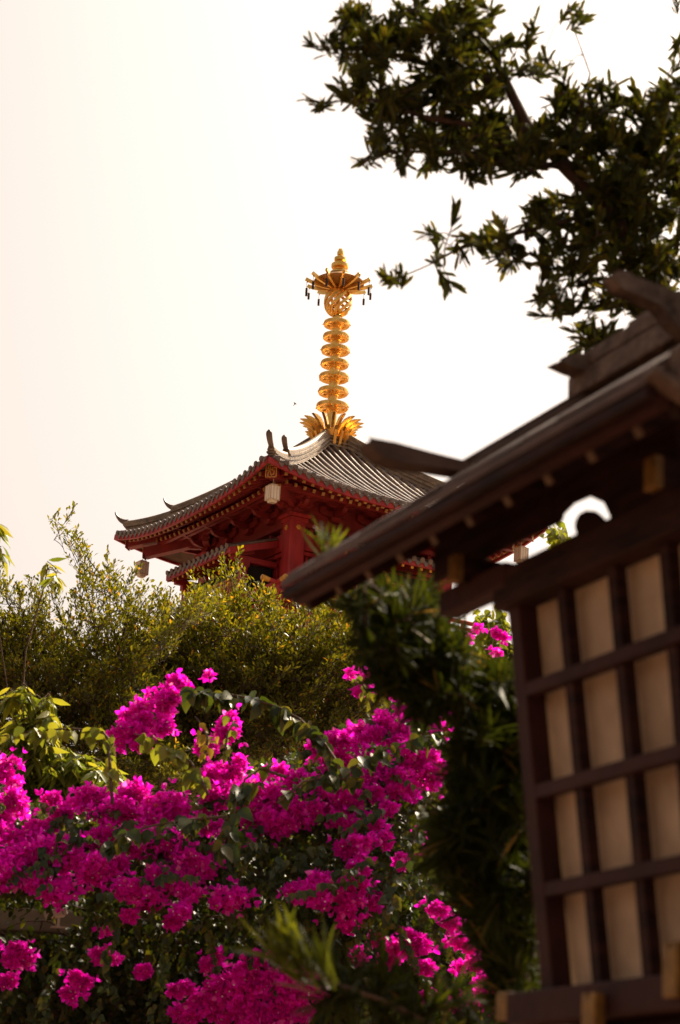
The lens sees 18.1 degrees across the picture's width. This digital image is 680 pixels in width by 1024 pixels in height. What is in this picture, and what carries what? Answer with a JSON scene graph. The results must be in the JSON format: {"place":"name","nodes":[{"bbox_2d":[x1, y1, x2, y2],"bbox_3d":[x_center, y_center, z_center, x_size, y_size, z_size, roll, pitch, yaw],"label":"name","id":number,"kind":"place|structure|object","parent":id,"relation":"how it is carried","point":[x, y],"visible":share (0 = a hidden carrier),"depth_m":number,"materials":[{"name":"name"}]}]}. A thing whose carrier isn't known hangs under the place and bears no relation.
{"place":"outdoors","nodes":[
{"label":"outdoors","id":0,"kind":"place"},
{"bbox_2d":[44,907,67,928],"bbox_3d":[-1.991,2.834,14.907,0.159,0.141,0.105,7,-18,-14],"label":"floodlight","id":1,"kind":"object","parent":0,"point":[59,915],"visible":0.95,"depth_m":14.88,"materials":[{"name":"brown paint"}]},
{"bbox_2d":[0,501,226,804],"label":"spreading tree","id":2,"kind":"object","parent":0,"point":[51,674],"visible":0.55,"depth_m":24.54,"materials":[{"name":"green plant"}]},
{"bbox_2d":[88,545,390,804],"bbox_3d":[-1.258,5.073,26.253,4.472,9.404,3.430,3,-18,0],"label":"spreading tree","id":3,"kind":"object","parent":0,"point":[273,660],"visible":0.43,"depth_m":26.40,"materials":[{"name":"green plant"}]},
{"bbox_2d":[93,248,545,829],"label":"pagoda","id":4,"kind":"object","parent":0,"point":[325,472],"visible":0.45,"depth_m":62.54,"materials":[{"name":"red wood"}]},
{"bbox_2d":[135,559,148,577],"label":"hanging lantern","id":5,"kind":"object","parent":4,"relation":"hanging from","point":[143,572],"visible":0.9,"depth_m":65.81,"materials":[{"name":"beige paper"}]},
{"bbox_2d":[264,479,280,503],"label":"hanging lantern","id":6,"kind":"object","parent":4,"relation":"hanging from","point":[272,493],"visible":1,"depth_m":58.92,"materials":[{"name":"beige paper"}]},
{"bbox_2d":[514,542,528,561],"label":"hanging lantern","id":7,"kind":"object","parent":4,"relation":"hanging from","point":[521,552],"visible":0.62,"depth_m":63.13,"materials":[{"name":"beige paper"}]},
{"bbox_2d":[0,0,679,815],"label":"sky","id":8,"kind":"structure","parent":0,"point":[169,197],"materials":[{"name":"white"}]},
{"label":"ground","id":9,"kind":"structure","parent":0,"visible":0},
{"bbox_2d":[0,524,126,908],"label":"drooping leaf tree","id":10,"kind":"object","parent":9,"relation":"on","point":[49,764],"visible":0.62,"depth_m":17.83,"materials":[{"name":"green plant"}]},
{"bbox_2d":[0,666,500,1023],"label":"bougainvillea","id":11,"kind":"object","parent":9,"relation":"on","point":[107,851],"visible":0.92,"depth_m":14.46,"materials":[{"name":"pink plant"}]},
{"bbox_2d":[0,837,539,1023],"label":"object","id":12,"kind":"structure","parent":9,"relation":"on","point":[67,920],"depth_m":15.47,"materials":[{"name":"plant"}]},
{"bbox_2d":[223,517,540,1023],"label":"podocarpus shrub","id":13,"kind":"object","parent":9,"relation":"on","point":[414,653],"visible":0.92,"depth_m":6.28,"materials":[{"name":"green plant"}]},
{"bbox_2d":[281,270,679,1023],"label":"wooden lantern","id":14,"kind":"object","parent":9,"relation":"on","point":[591,606],"visible":1,"depth_m":4.65,"materials":[{"name":"brown wood"}]},
{"bbox_2d":[297,0,679,354],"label":"podocarpus tree","id":15,"kind":"object","parent":9,"relation":"on","point":[624,211],"visible":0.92,"depth_m":8.85,"materials":[{"name":"green plant"}]},
{"bbox_2d":[441,522,567,840],"bbox_3d":[1.213,3.386,16.330,1.219,6.803,1.876,3,-18,0],"label":"bougainvillea","id":16,"kind":"object","parent":9,"relation":"on","point":[496,630],"visible":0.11,"depth_m":16.88,"materials":[{"name":"pink plant"}]}
]}

